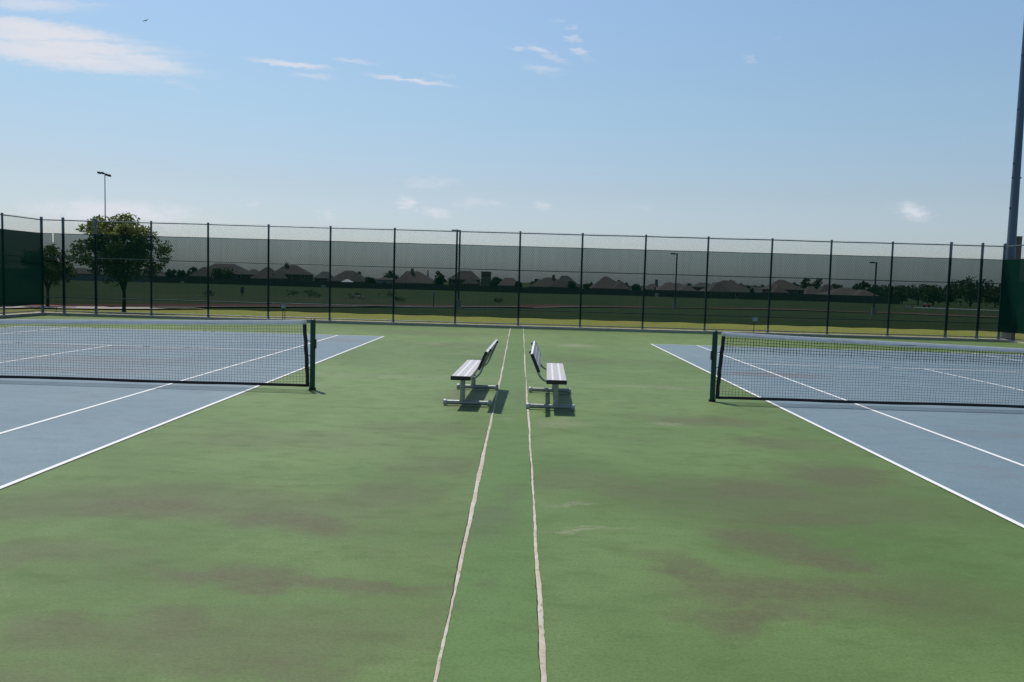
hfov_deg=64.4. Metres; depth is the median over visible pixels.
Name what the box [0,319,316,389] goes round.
tennis net
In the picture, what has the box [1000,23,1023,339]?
floodlight pole
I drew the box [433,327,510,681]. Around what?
joint filler
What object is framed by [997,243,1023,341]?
chain link fence
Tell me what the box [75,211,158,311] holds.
young tree
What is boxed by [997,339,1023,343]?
kerb
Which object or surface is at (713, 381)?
tennis net
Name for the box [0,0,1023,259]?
sky
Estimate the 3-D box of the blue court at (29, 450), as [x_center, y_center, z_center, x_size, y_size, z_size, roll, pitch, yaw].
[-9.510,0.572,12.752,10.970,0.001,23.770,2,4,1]
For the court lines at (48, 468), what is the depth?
10.35 m
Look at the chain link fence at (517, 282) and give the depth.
31.61 m
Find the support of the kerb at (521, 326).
on the ground
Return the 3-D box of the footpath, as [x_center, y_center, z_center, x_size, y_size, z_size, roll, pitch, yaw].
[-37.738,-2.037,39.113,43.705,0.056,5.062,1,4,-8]
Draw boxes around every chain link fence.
[0,213,43,314]
[41,217,1005,338]
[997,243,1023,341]
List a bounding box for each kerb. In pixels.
[0,306,105,307]
[0,312,43,316]
[44,312,1007,339]
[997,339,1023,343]
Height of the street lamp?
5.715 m
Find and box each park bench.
[443,339,498,405]
[526,341,574,409]
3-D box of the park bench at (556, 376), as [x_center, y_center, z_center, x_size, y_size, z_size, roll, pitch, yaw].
[0.582,0.489,12.168,0.680,0.806,2.378,2,4,2]
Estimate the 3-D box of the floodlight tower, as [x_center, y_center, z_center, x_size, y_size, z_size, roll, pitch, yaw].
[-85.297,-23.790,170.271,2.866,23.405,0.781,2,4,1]
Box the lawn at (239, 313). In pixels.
[0,308,1023,341]
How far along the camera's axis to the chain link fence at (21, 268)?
30.30 m
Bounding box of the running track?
[23,304,62,307]
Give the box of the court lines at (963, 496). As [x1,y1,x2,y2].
[651,344,1023,527]
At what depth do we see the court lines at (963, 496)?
9.92 m
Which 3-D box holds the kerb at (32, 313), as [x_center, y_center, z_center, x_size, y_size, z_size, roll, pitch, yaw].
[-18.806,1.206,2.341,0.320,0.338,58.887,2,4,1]
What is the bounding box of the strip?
[437,327,540,681]
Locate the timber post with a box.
[1011,236,1022,340]
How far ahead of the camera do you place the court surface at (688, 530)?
5.67 m
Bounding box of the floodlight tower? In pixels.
[97,171,110,220]
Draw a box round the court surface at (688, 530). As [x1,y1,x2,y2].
[0,314,1023,681]
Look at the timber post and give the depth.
33.18 m
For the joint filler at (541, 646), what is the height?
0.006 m
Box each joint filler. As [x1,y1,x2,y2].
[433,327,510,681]
[523,327,546,681]
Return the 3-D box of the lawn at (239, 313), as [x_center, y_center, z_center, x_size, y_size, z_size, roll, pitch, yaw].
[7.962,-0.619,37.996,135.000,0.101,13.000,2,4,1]
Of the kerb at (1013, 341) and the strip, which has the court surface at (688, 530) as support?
the strip
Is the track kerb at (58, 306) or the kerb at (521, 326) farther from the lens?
the track kerb at (58, 306)
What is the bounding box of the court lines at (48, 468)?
[0,326,383,488]
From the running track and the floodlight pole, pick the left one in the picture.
the running track
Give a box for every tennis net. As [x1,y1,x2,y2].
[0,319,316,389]
[709,330,1023,407]
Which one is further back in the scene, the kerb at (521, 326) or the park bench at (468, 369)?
the kerb at (521, 326)
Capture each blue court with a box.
[0,326,381,485]
[653,344,1023,524]
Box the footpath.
[1,306,166,308]

